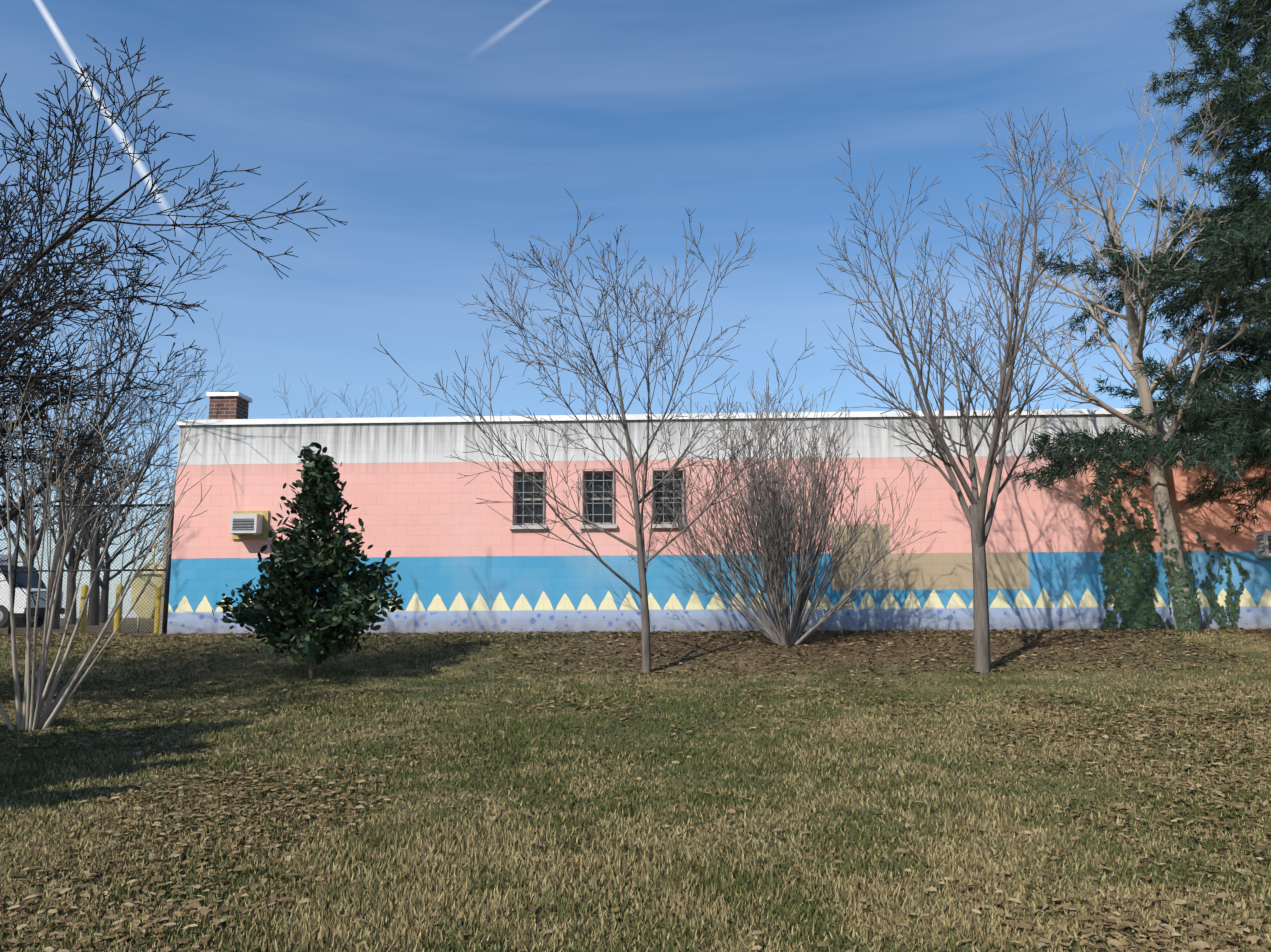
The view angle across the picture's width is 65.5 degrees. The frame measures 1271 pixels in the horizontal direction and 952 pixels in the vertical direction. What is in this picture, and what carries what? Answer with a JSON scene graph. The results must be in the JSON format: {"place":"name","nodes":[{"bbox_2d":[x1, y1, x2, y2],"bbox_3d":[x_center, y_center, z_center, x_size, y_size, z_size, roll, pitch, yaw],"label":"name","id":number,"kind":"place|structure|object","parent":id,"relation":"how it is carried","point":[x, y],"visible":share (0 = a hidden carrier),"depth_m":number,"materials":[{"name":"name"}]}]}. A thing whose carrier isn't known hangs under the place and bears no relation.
{"place":"outdoors","nodes":[
{"label":"outdoors","id":0,"kind":"place"},
{"bbox_2d":[206,391,251,418],"bbox_3d":[-8.173,-1.048,19.840,0.650,1.280,0.650,-1,-8,2],"label":"chimney","id":1,"kind":"object","parent":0,"point":[228,404],"visible":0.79,"depth_m":19.62,"materials":[{"name":"brick"}]},
{"bbox_2d":[0,618,1270,951],"bbox_3d":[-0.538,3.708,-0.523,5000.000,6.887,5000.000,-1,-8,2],"label":"terrain","id":2,"kind":"structure","parent":0,"point":[722,656],"depth_m":10.37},
{"bbox_2d":[0,554,64,627],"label":"white van","id":3,"kind":"object","parent":2,"relation":"on","point":[21,602],"depth_m":30.82,"materials":[{"name":"white paint"}]},
{"bbox_2d":[78,584,88,632],"bbox_3d":[-10.828,2.655,19.390,0.130,1.050,0.130,-1,-8,2],"label":"bollard","id":4,"kind":"object","parent":2,"relation":"on","point":[81,606],"depth_m":19.36,"materials":[{"name":"yellow metal"}]},
{"bbox_2d":[0,396,173,624],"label":"tree","id":5,"kind":"object","parent":2,"relation":"on","point":[68,565],"visible":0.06,"depth_m":45.35,"materials":[{"name":"brown plant"}]},
{"bbox_2d":[0,500,174,634],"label":"chain link fence","id":6,"kind":"object","parent":2,"relation":"on","point":[164,623],"visible":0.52,"depth_m":18.94,"materials":[{"name":"black"}]},
{"bbox_2d":[1,430,174,622],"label":"tree","id":7,"kind":"object","parent":2,"relation":"on","point":[104,592],"visible":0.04,"depth_m":58.86,"materials":[{"name":"brown plant"}]},
{"bbox_2d":[0,312,184,626],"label":"tree","id":8,"kind":"object","parent":2,"relation":"on","point":[38,542],"visible":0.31,"depth_m":34.60,"materials":[{"name":"brown plant"}]},
{"bbox_2d":[0,340,212,731],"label":"crape myrtle shrub","id":9,"kind":"object","parent":2,"relation":"on","point":[25,716],"visible":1,"depth_m":10.11,"materials":[{"name":"beige plant"}]},
{"bbox_2d":[113,584,123,632],"bbox_3d":[-10.128,2.648,19.366,0.130,1.050,0.130,-1,-8,2],"label":"bollard","id":10,"kind":"object","parent":2,"relation":"on","point":[116,615],"depth_m":19.32,"materials":[{"name":"yellow metal"}]},
{"bbox_2d":[0,209,237,628],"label":"tree","id":11,"kind":"object","parent":2,"relation":"on","point":[87,502],"visible":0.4,"depth_m":27.53,"materials":[{"name":"brown plant"}]},
{"bbox_2d":[0,167,248,530],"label":"tree","id":12,"kind":"object","parent":2,"relation":"on","point":[38,488],"visible":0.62,"depth_m":19.20,"materials":[{"name":"brown plant"}]},
{"bbox_2d":[24,344,231,624],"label":"tree","id":13,"kind":"object","parent":2,"relation":"on","point":[94,567],"visible":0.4,"depth_m":40.46,"materials":[{"name":"brown plant"}]},
{"bbox_2d":[131,544,162,631],"bbox_3d":[-9.880,2.331,20.892,0.700,2.000,1.630,-1,-8,2],"label":"oil tank","id":14,"kind":"object","parent":2,"relation":"on","point":[144,597],"depth_m":20.10,"materials":[{"name":"beige metal"}]},
{"bbox_2d":[154,584,161,632],"bbox_3d":[-9.329,2.640,19.339,0.130,1.050,0.130,-1,-8,2],"label":"bollard","id":15,"kind":"object","parent":2,"relation":"on","point":[156,618],"depth_m":19.28,"materials":[{"name":"yellow metal"}]},
{"bbox_2d":[159,515,168,632],"bbox_3d":[-9.204,1.967,19.373,0.120,2.390,0.110,-1,-8,2],"label":"wood post","id":16,"kind":"object","parent":2,"relation":"on","point":[162,597],"depth_m":19.31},
{"bbox_2d":[0,34,347,610],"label":"bare tree","id":17,"kind":"object","parent":2,"relation":"on","point":[38,317],"visible":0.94,"depth_m":12.15,"materials":[{"name":"brown plant"}]},
{"bbox_2d":[212,442,403,679],"bbox_3d":[-4.636,1.202,14.115,2.571,3.445,2.276,-1,-8,2],"label":"evergreen magnolia","id":18,"kind":"object","parent":2,"relation":"on","point":[318,467],"depth_m":13.84,"materials":[{"name":"green plant"}]},
{"bbox_2d":[273,372,436,417],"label":"tree","id":19,"kind":"object","parent":2,"relation":"on","point":[341,400],"visible":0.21,"depth_m":41.02,"materials":[{"name":"brown plant"}]},
{"bbox_2d":[374,188,825,672],"bbox_3d":[-0.289,-0.364,14.877,6.297,6.670,6.576,-1,-8,2],"label":"bare young tree","id":20,"kind":"object","parent":2,"relation":"on","point":[643,595],"visible":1,"depth_m":14.38,"materials":[{"name":"grey plant"}]},
{"bbox_2d":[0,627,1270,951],"bbox_3d":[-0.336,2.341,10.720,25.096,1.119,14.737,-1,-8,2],"label":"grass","id":21,"kind":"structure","parent":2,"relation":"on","point":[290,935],"depth_m":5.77,"materials":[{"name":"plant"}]},
{"bbox_2d":[0,627,1270,951],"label":"fallen leaves","id":22,"kind":"object","parent":2,"relation":"on","point":[1108,919],"visible":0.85,"depth_m":6.85,"materials":[{"name":"brown plant"}]},
{"bbox_2d":[167,412,1270,633],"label":"building walls","id":23,"kind":"structure","parent":2,"relation":"on","point":[467,563],"depth_m":18.49,"materials":[{"name":"pink paint"}]},
{"bbox_2d":[230,511,268,538],"bbox_3d":[-7.318,0.911,18.651,0.680,0.540,0.400,-1,-8,2],"label":"ac unit","id":24,"kind":"object","parent":23,"relation":"attached to","point":[249,524],"visible":0.98,"depth_m":18.50,"materials":[{"name":"metal"}]},
{"bbox_2d":[509,468,686,528],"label":"windows","id":25,"kind":"structure","parent":23,"relation":"in","point":[600,514],"depth_m":18.81,"materials":[{"name":"black glass"}]},
{"bbox_2d":[176,408,1245,425],"bbox_3d":[9.355,-0.236,25.438,35.982,0.111,14.086,-1,-8,2],"label":"roof edge","id":26,"kind":"object","parent":23,"relation":"on","point":[538,418],"visible":0.46,"depth_m":18.82,"materials":[{"name":"white metal"}]},
{"bbox_2d":[1253,531,1270,557],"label":"ac unit","id":27,"kind":"object","parent":23,"relation":"attached to","point":[1262,542],"visible":1,"depth_m":17.84,"materials":[{"name":"metal"}]},
{"bbox_2d":[630,360,944,646],"bbox_3d":[2.485,0.423,16.382,5.231,4.828,3.160,-1,-8,2],"label":"bare shrub","id":28,"kind":"object","parent":2,"relation":"on","point":[784,630],"visible":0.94,"depth_m":16.15,"materials":[{"name":"brown plant"}]},
{"bbox_2d":[816,106,1113,672],"bbox_3d":[5.013,-1.332,14.542,4.083,8.438,5.394,-6,-10,36],"label":"bare forked tree","id":29,"kind":"object","parent":2,"relation":"on","point":[974,512],"visible":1,"depth_m":14.16,"materials":[{"name":"grey plant"}]},
{"bbox_2d":[978,35,1258,631],"bbox_3d":[8.745,-2.626,17.673,4.656,10.903,5.340,-7,-11,41],"label":"tall bare tree","id":30,"kind":"object","parent":2,"relation":"on","point":[1158,479],"visible":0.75,"depth_m":17.51,"materials":[{"name":"beige plant"}]},
{"bbox_2d":[1155,502,1203,632],"bbox_3d":[9.518,1.612,17.266,0.629,2.347,0.377,-1,-8,2],"label":"ivy on trunk","id":31,"kind":"object","parent":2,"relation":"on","point":[1184,625],"visible":0.94,"depth_m":17.11,"materials":[{"name":"green plant"}]},
{"bbox_2d":[0,0,1270,617],"label":"sky","id":32,"kind":"structure","parent":0,"point":[432,129],"materials":[{"name":"blue"}]},
{"bbox_2d":[1005,0,1270,538],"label":"pine","id":33,"kind":"object","parent":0,"point":[1235,227],"depth_m":16.80,"materials":[{"name":"green plant"}]},
{"bbox_2d":[1093,468,1174,629],"bbox_3d":[9.103,1.296,18.125,1.365,3.128,0.060,-1,-8,2],"label":"ivy","id":34,"kind":"object","parent":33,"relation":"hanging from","point":[1132,610],"depth_m":18.05,"materials":[{"name":"green plant"}]},
{"bbox_2d":[1196,531,1248,628],"bbox_3d":[10.683,1.917,17.981,0.968,1.837,0.057,-1,-8,2],"label":"ivy","id":35,"kind":"object","parent":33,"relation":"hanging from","point":[1212,598],"depth_m":17.95,"materials":[{"name":"green plant"}]}
]}

